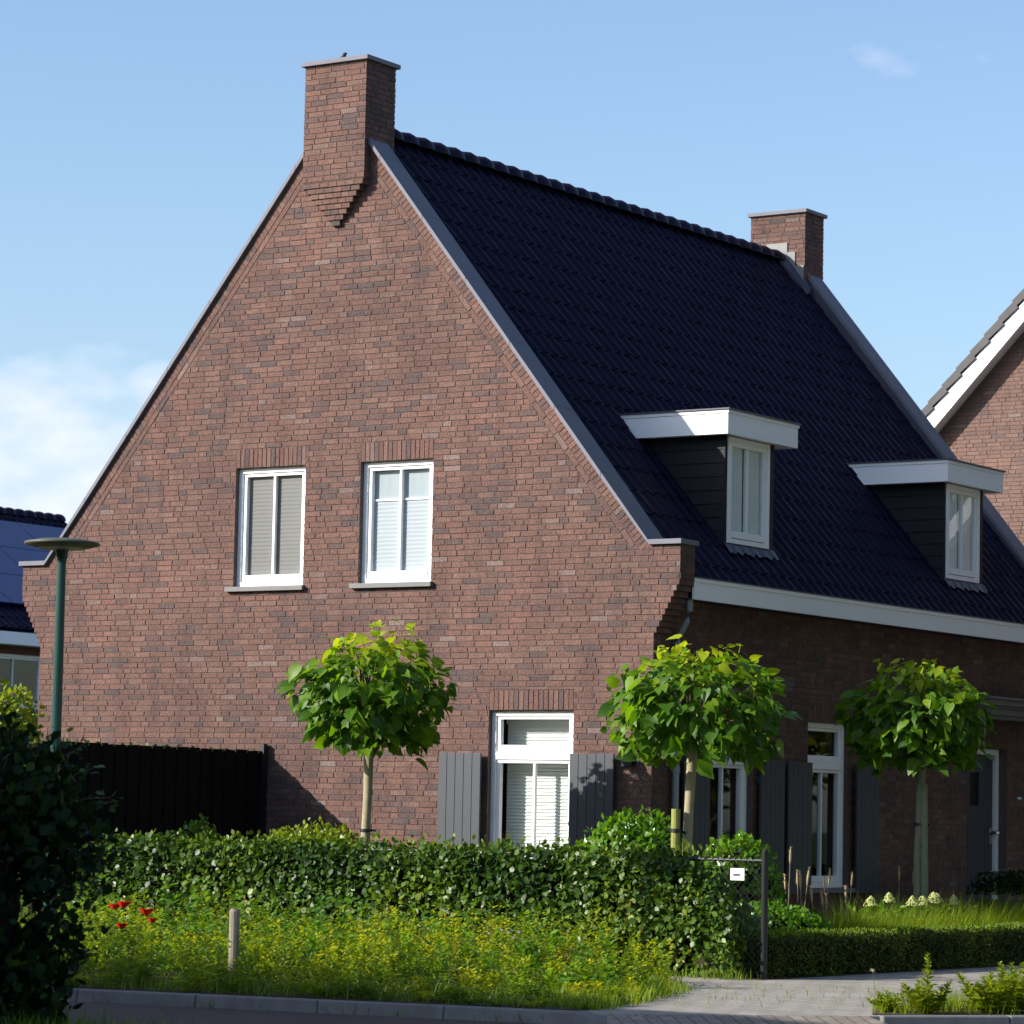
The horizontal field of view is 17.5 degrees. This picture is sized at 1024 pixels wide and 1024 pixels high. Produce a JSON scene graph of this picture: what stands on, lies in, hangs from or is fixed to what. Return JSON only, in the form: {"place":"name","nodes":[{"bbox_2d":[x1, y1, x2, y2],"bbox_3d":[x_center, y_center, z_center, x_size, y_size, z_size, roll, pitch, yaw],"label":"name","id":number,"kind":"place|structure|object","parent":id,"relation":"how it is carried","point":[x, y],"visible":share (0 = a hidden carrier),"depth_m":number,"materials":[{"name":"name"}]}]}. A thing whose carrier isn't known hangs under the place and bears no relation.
{"place":"outdoors","nodes":[
{"label":"outdoors","id":0,"kind":"place"},
{"bbox_2d":[43,1001,535,1023],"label":"road","id":1,"kind":"structure","parent":0,"point":[189,1015],"depth_m":23.46,"materials":[{"name":"grey asphalt"}]},
{"bbox_2d":[62,994,542,1021],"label":"kerb tufts","id":2,"kind":"object","parent":1,"relation":"on","point":[354,1009],"visible":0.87,"depth_m":23.94,"materials":[{"name":"green plant"}]},
{"bbox_2d":[46,987,573,1023],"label":"kerb","id":3,"kind":"structure","parent":1,"relation":"on","point":[436,1011],"depth_m":24.07,"materials":[{"name":"concrete"}]},
{"bbox_2d":[572,1010,606,1023],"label":"kerb","id":4,"kind":"structure","parent":1,"relation":"on","point":[582,1017],"depth_m":23.15,"materials":[{"name":"concrete"}]},
{"bbox_2d":[878,1015,1023,1023],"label":"kerb","id":5,"kind":"structure","parent":1,"relation":"on","point":[952,1019],"depth_m":23.67,"materials":[{"name":"concrete"}]},
{"bbox_2d":[45,955,668,1010],"bbox_3d":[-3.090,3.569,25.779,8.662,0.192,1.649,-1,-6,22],"label":"verge grass","id":6,"kind":"structure","parent":0,"point":[255,990],"depth_m":24.66,"materials":[{"name":"green plant"}]},
{"bbox_2d":[24,537,100,928],"bbox_3d":[-3.859,2.036,28.115,0.650,3.646,0.650,-2,-6,33],"label":"street lamp","id":7,"kind":"object","parent":6,"relation":"on","point":[61,547],"visible":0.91,"depth_m":28.15,"materials":[{"name":"green metal"}]},
{"bbox_2d":[109,903,119,952],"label":"poppy","id":8,"kind":"object","parent":6,"relation":"on","point":[114,906],"visible":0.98,"depth_m":25.80,"materials":[{"name":"red plant"}]},
{"bbox_2d":[116,923,126,959],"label":"poppy","id":9,"kind":"object","parent":6,"relation":"on","point":[121,925],"visible":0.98,"depth_m":25.71,"materials":[{"name":"red plant"}]},
{"bbox_2d":[117,901,130,951],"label":"poppy","id":10,"kind":"object","parent":6,"relation":"on","point":[123,904],"visible":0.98,"depth_m":25.75,"materials":[{"name":"red plant"}]},
{"bbox_2d":[140,908,153,950],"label":"poppy","id":11,"kind":"object","parent":6,"relation":"on","point":[146,912],"visible":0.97,"depth_m":25.62,"materials":[{"name":"red plant"}]},
{"bbox_2d":[148,918,156,952],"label":"poppy","id":12,"kind":"object","parent":6,"relation":"on","point":[151,920],"visible":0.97,"depth_m":25.59,"materials":[{"name":"red plant"}]},
{"bbox_2d":[228,909,239,978],"bbox_3d":[-2.134,3.354,25.526,0.086,0.610,0.084,-2,-6,33],"label":"wooden post","id":13,"kind":"object","parent":6,"relation":"on","point":[234,922],"visible":0.81,"depth_m":25.50,"materials":[{"name":"brown wood"}]},
{"bbox_2d":[21,898,603,987],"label":"dry stems","id":14,"kind":"object","parent":6,"relation":"on","point":[369,941],"visible":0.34,"depth_m":26.42,"materials":[{"name":"beige plant"}]},
{"bbox_2d":[18,874,673,1008],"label":"wild plants","id":15,"kind":"object","parent":6,"relation":"on","point":[472,978],"visible":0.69,"depth_m":25.68,"materials":[{"name":"green plant"}]},
{"bbox_2d":[443,909,446,981],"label":"daisy","id":16,"kind":"object","parent":6,"relation":"on","point":[444,910],"visible":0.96,"depth_m":25.13,"materials":[{"name":"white plant"}]},
{"bbox_2d":[446,911,450,965],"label":"daisy","id":17,"kind":"object","parent":6,"relation":"on","point":[448,912],"visible":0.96,"depth_m":24.99,"materials":[{"name":"white plant"}]},
{"bbox_2d":[487,932,492,988],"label":"daisy","id":18,"kind":"object","parent":6,"relation":"on","point":[490,956],"visible":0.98,"depth_m":24.71,"materials":[{"name":"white plant"}]},
{"bbox_2d":[507,931,511,975],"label":"daisy","id":19,"kind":"object","parent":6,"relation":"on","point":[509,932],"visible":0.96,"depth_m":24.68,"materials":[{"name":"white plant"}]},
{"bbox_2d":[517,930,521,991],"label":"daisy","id":20,"kind":"object","parent":6,"relation":"on","point":[519,931],"visible":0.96,"depth_m":24.68,"materials":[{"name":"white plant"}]},
{"bbox_2d":[538,966,693,1010],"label":"verge grass","id":21,"kind":"structure","parent":6,"relation":"on","point":[651,997],"depth_m":24.70,"materials":[{"name":"green plant"}]},
{"bbox_2d":[188,948,758,980],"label":"hedge foot grass","id":22,"kind":"structure","parent":0,"point":[703,975],"depth_m":28.82,"materials":[{"name":"green plant"}]},
{"bbox_2d":[0,0,1023,523],"label":"sky","id":23,"kind":"structure","parent":0,"point":[144,143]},
{"bbox_2d":[46,953,1023,1020],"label":"pavement","id":24,"kind":"structure","parent":0,"point":[801,1003],"depth_m":26.21,"materials":[{"name":"concrete"}]},
{"bbox_2d":[661,981,875,1009],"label":"paving tufts","id":25,"kind":"object","parent":24,"relation":"on","point":[775,993],"visible":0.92,"depth_m":25.80,"materials":[{"name":"green plant"}]},
{"bbox_2d":[871,982,1023,1014],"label":"corner grass","id":26,"kind":"structure","parent":24,"relation":"on","point":[950,1001],"depth_m":24.05,"materials":[{"name":"green plant"}]},
{"bbox_2d":[865,988,905,1011],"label":"weed plant","id":27,"kind":"object","parent":26,"relation":"on","point":[888,1000],"visible":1,"depth_m":24.00,"materials":[{"name":"green plant"}]},
{"bbox_2d":[899,951,952,1013],"bbox_3d":[2.951,3.387,23.927,0.355,0.456,0.394,-2,-6,33],"label":"weed plant","id":28,"kind":"object","parent":26,"relation":"on","point":[918,995],"visible":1,"depth_m":23.91,"materials":[{"name":"green plant"}]},
{"bbox_2d":[955,970,1023,1012],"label":"weed plant","id":29,"kind":"object","parent":26,"relation":"on","point":[998,992],"visible":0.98,"depth_m":24.09,"materials":[{"name":"green plant"}]},
{"bbox_2d":[980,961,1022,985],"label":"weed plant","id":30,"kind":"object","parent":26,"relation":"on","point":[1002,971],"visible":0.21,"depth_m":25.04,"materials":[{"name":"green plant"}]},
{"bbox_2d":[997,962,1023,1009],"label":"weed plant","id":31,"kind":"object","parent":26,"relation":"on","point":[1020,990],"visible":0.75,"depth_m":24.31,"materials":[{"name":"green plant"}]},
{"bbox_2d":[136,949,1018,979],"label":"garden soil","id":32,"kind":"structure","parent":0,"point":[702,961],"depth_m":30.40,"materials":[{"name":"brown soil"}]},
{"bbox_2d":[0,679,45,820],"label":"shrub","id":33,"kind":"object","parent":32,"relation":"on","point":[16,702],"visible":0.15,"depth_m":36.19,"materials":[{"name":"green plant"}]},
{"bbox_2d":[24,738,267,917],"bbox_3d":[-3.792,3.429,34.533,0.232,2.149,3.712,-2,-6,33],"label":"fence","id":34,"kind":"object","parent":32,"relation":"on","point":[163,789],"visible":0.34,"depth_m":34.79,"materials":[{"name":"black wood"}]},
{"bbox_2d":[166,813,241,856],"bbox_3d":[-3.237,3.630,34.138,0.958,1.086,1.153,4,-6,-27],"label":"shrub","id":35,"kind":"object","parent":32,"relation":"on","point":[194,828],"visible":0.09,"depth_m":34.06,"materials":[{"name":"green plant"}]},
{"bbox_2d":[257,816,358,857],"bbox_3d":[-2.025,3.574,33.330,1.642,1.064,1.048,-2,-6,33],"label":"shrub","id":36,"kind":"object","parent":32,"relation":"on","point":[299,831],"visible":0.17,"depth_m":33.27,"materials":[{"name":"green plant"}]},
{"bbox_2d":[276,619,459,856],"bbox_3d":[-1.408,2.695,32.641,1.715,3.281,1.680,-2,-6,33],"label":"catalpa tree","id":37,"kind":"object","parent":32,"relation":"on","point":[371,718],"visible":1,"depth_m":32.41,"materials":[{"name":"green plant"}]},
{"bbox_2d":[19,827,760,978],"bbox_3d":[-2.078,3.672,31.826,10.012,1.281,0.731,-2,-6,33],"label":"hedge","id":38,"kind":"object","parent":32,"relation":"on","point":[645,896],"visible":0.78,"depth_m":30.53,"materials":[{"name":"green plant"}]},
{"bbox_2d":[256,845,768,978],"bbox_3d":[-0.156,3.605,30.526,5.713,1.120,0.066,-2,-6,33],"label":"chain link fence","id":39,"kind":"object","parent":32,"relation":"on","point":[764,860],"visible":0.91,"depth_m":28.99,"materials":[{"name":"metal"}]},
{"bbox_2d":[730,868,744,880],"bbox_3d":[1.972,3.169,29.093,0.140,0.105,0.011,-2,-6,33],"label":"sign","id":40,"kind":"object","parent":39,"relation":"attached to","point":[737,873],"visible":1,"depth_m":29.09,"materials":[{"name":"white plastic"}]},
{"bbox_2d":[19,54,1023,954],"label":"brick house","id":41,"kind":"structure","parent":32,"relation":"on","point":[537,458],"depth_m":36.38,"materials":[{"name":"brown brick"}]},
{"bbox_2d":[224,466,305,591],"bbox_3d":[-2.653,0.190,36.444,1.072,1.365,0.200,-2,-6,33],"label":"window","id":42,"kind":"structure","parent":41,"relation":"in","point":[270,551],"depth_m":36.51,"materials":[{"name":"white paint"}]},
{"bbox_2d":[349,459,433,588],"bbox_3d":[-1.238,0.131,35.509,1.064,1.365,0.200,-2,-6,33],"label":"window","id":43,"kind":"structure","parent":41,"relation":"in","point":[397,535],"depth_m":35.58,"materials":[{"name":"white paint"}]},
{"bbox_2d":[490,710,573,859],"bbox_3d":[0.281,2.956,34.370,1.043,1.802,0.255,-2,-6,33],"label":"window","id":44,"kind":"structure","parent":41,"relation":"in","point":[539,748],"depth_m":34.49,"materials":[{"name":"white paint"}]},
{"bbox_2d":[711,717,746,857],"bbox_3d":[2.179,3.031,34.764,0.085,1.802,0.954,-2,-6,33],"label":"window","id":45,"kind":"structure","parent":41,"relation":"in","point":[741,778],"depth_m":35.06,"materials":[{"name":"white paint"}]},
{"bbox_2d":[807,722,854,892],"bbox_3d":[3.419,3.247,36.506,0.220,1.857,1.122,-2,-6,33],"label":"window","id":46,"kind":"structure","parent":41,"relation":"in","point":[834,764],"depth_m":36.82,"materials":[{"name":"white paint"}]},
{"bbox_2d":[571,805,703,869],"bbox_3d":[1.180,3.299,31.654,1.397,1.044,1.230,-2,-6,33],"label":"shrub","id":47,"kind":"object","parent":32,"relation":"on","point":[628,832],"visible":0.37,"depth_m":31.50,"materials":[{"name":"green plant"}]},
{"bbox_2d":[670,809,685,854],"bbox_3d":[1.550,3.483,30.741,0.202,1.470,0.101,3,-6,-18],"label":"tree stake","id":48,"kind":"object","parent":32,"relation":"on","point":[675,830],"visible":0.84,"depth_m":30.75,"materials":[{"name":"yellow wood"}]},
{"bbox_2d":[596,634,803,856],"bbox_3d":[1.652,2.670,30.800,1.855,3.106,1.722,3,-6,-20],"label":"catalpa tree","id":49,"kind":"object","parent":32,"relation":"on","point":[703,728],"visible":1,"depth_m":30.59,"materials":[{"name":"green plant"}]},
{"bbox_2d":[700,829,787,905],"bbox_3d":[2.117,3.423,31.310,0.929,0.880,0.924,4,-6,-32],"label":"shrub","id":50,"kind":"object","parent":32,"relation":"on","point":[741,843],"visible":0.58,"depth_m":31.10,"materials":[{"name":"green plant"}]},
{"bbox_2d":[695,898,836,953],"bbox_3d":[2.306,3.901,30.831,1.378,0.664,1.955,-2,-6,33],"label":"shrub","id":51,"kind":"object","parent":32,"relation":"on","point":[798,919],"visible":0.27,"depth_m":30.58,"materials":[{"name":"green plant"}]},
{"bbox_2d":[783,874,786,901],"bbox_3d":[2.692,3.994,32.744,0.046,0.872,0.096,-2,-6,33],"label":"grass plume","id":52,"kind":"object","parent":32,"relation":"on","point":[785,885],"depth_m":32.75,"materials":[{"name":"plant"}]},
{"bbox_2d":[786,882,789,901],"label":"grass plume","id":53,"kind":"object","parent":32,"relation":"on","point":[787,886],"depth_m":31.29,"materials":[{"name":"plant"}]},
{"bbox_2d":[788,847,791,901],"bbox_3d":[2.567,3.672,30.871,0.048,1.159,0.121,2,-5,-11],"label":"grass plume","id":54,"kind":"object","parent":32,"relation":"on","point":[790,855],"depth_m":30.88,"materials":[{"name":"plant"}]},
{"bbox_2d":[795,870,798,889],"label":"grass plume","id":55,"kind":"object","parent":32,"relation":"on","point":[797,877],"depth_m":32.94,"materials":[{"name":"plant"}]},
{"bbox_2d":[797,870,801,907],"bbox_3d":[2.696,3.799,31.052,0.048,0.945,0.094,-2,-6,33],"label":"grass plume","id":56,"kind":"object","parent":32,"relation":"on","point":[799,880],"depth_m":31.06,"materials":[{"name":"plant"}]},
{"bbox_2d":[804,868,809,905],"bbox_3d":[2.723,3.777,30.906,0.105,0.962,0.046,0,-5,12],"label":"grass plume","id":57,"kind":"object","parent":32,"relation":"on","point":[807,876],"depth_m":30.93,"materials":[{"name":"plant"}]},
{"bbox_2d":[808,885,813,909],"bbox_3d":[2.824,3.891,31.145,0.115,0.784,0.045,4,-6,-28],"label":"grass plume","id":58,"kind":"object","parent":32,"relation":"on","point":[811,894],"depth_m":31.16,"materials":[{"name":"plant"}]},
{"bbox_2d":[820,889,823,916],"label":"grass plume","id":59,"kind":"object","parent":32,"relation":"on","point":[822,901],"depth_m":31.37,"materials":[{"name":"plant"}]},
{"bbox_2d":[822,875,825,891],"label":"grass plume","id":60,"kind":"object","parent":32,"relation":"on","point":[824,880],"depth_m":33.75,"materials":[{"name":"plant"}]},
{"bbox_2d":[824,893,828,919],"bbox_3d":[2.979,3.969,31.545,0.056,0.710,0.050,2,-5,-11],"label":"grass plume","id":61,"kind":"object","parent":32,"relation":"on","point":[826,903],"depth_m":31.56,"materials":[{"name":"plant"}]},
{"bbox_2d":[824,868,830,916],"bbox_3d":[3.155,4.032,33.390,0.110,0.935,0.049,2,-5,-6],"label":"grass plume","id":62,"kind":"object","parent":32,"relation":"on","point":[828,878],"depth_m":33.42,"materials":[{"name":"plant"}]},
{"bbox_2d":[844,885,847,924],"bbox_3d":[3.188,3.953,31.729,0.049,0.785,0.082,5,-7,-37],"label":"grass plume","id":63,"kind":"object","parent":32,"relation":"on","point":[845,894],"depth_m":31.76,"materials":[{"name":"plant"}]},
{"bbox_2d":[850,871,853,898],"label":"grass plume","id":64,"kind":"object","parent":32,"relation":"on","point":[852,878],"depth_m":33.80,"materials":[{"name":"plant"}]},
{"bbox_2d":[717,920,1023,977],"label":"box hedge","id":65,"kind":"object","parent":32,"relation":"on","point":[794,957],"visible":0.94,"depth_m":30.88,"materials":[{"name":"green plant"}]},
{"bbox_2d":[838,892,977,924],"bbox_3d":[3.946,4.127,33.660,1.154,0.570,2.279,-2,-6,33],"label":"hydrangea","id":66,"kind":"object","parent":32,"relation":"on","point":[870,900],"visible":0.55,"depth_m":33.54,"materials":[{"name":"green plant"}]},
{"bbox_2d":[802,883,1023,940],"bbox_3d":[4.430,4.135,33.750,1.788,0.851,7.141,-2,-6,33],"label":"ornamental grass","id":67,"kind":"structure","parent":32,"relation":"on","point":[877,919],"depth_m":32.97,"materials":[{"name":"green plant"}]},
{"bbox_2d":[832,658,998,912],"bbox_3d":[4.170,3.053,34.481,1.765,3.134,1.535,-2,-6,33],"label":"catalpa tree","id":68,"kind":"object","parent":32,"relation":"on","point":[919,736],"visible":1,"depth_m":34.30,"materials":[{"name":"green plant"}]},
{"bbox_2d":[921,784,928,913],"bbox_3d":[4.267,3.713,34.385,0.102,1.801,0.080,-2,-6,33],"label":"tree stake","id":69,"kind":"object","parent":32,"relation":"on","point":[924,840],"visible":0.66,"depth_m":34.39,"materials":[{"name":"brown wood"}]},
{"bbox_2d":[976,900,1023,916],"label":"planter","id":70,"kind":"object","parent":32,"relation":"on","point":[1004,901],"visible":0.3,"depth_m":37.37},
{"bbox_2d":[965,867,1023,895],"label":"dark shrub","id":71,"kind":"object","parent":70,"relation":"in","point":[1000,880],"visible":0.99,"depth_m":37.52,"materials":[{"name":"green plant"}]},
{"bbox_2d":[607,1014,885,1023],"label":"driveway","id":72,"kind":"structure","parent":0,"point":[746,1019],"depth_m":23.09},
{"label":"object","id":73,"kind":"structure","parent":0,"visible":0},
{"bbox_2d":[0,704,128,1023],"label":"dark shrub","id":74,"kind":"object","parent":73,"relation":"on","point":[31,788],"visible":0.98,"depth_m":19.61,"materials":[{"name":"green plant"}]},
{"bbox_2d":[41,725,125,956],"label":"leafy branches","id":75,"kind":"object","parent":74,"relation":"attached to","point":[111,809],"visible":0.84,"depth_m":19.89,"materials":[{"name":"green plant"}]},
{"bbox_2d":[0,1000,185,1023],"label":"grass","id":76,"kind":"structure","parent":73,"relation":"on","point":[68,1020],"depth_m":19.20,"materials":[{"name":"green plant"}]},
{"bbox_3d":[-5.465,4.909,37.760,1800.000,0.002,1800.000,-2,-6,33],"label":"ground","id":77,"kind":"structure","parent":0,"visible":0},
{"bbox_2d":[0,506,66,738],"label":"neighbour house","id":78,"kind":"structure","parent":77,"relation":"on","point":[19,653],"depth_m":63.15,"materials":[{"name":"tile"}]},
{"bbox_2d":[0,653,39,711],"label":"window","id":79,"kind":"structure","parent":78,"relation":"in","point":[2,655],"depth_m":62.14,"materials":[{"name":"white paint"}]},
{"bbox_2d":[921,289,1023,545],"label":"neighbour house","id":80,"kind":"structure","parent":77,"relation":"on","point":[972,410],"depth_m":49.49,"materials":[{"name":"brick"}]}
]}

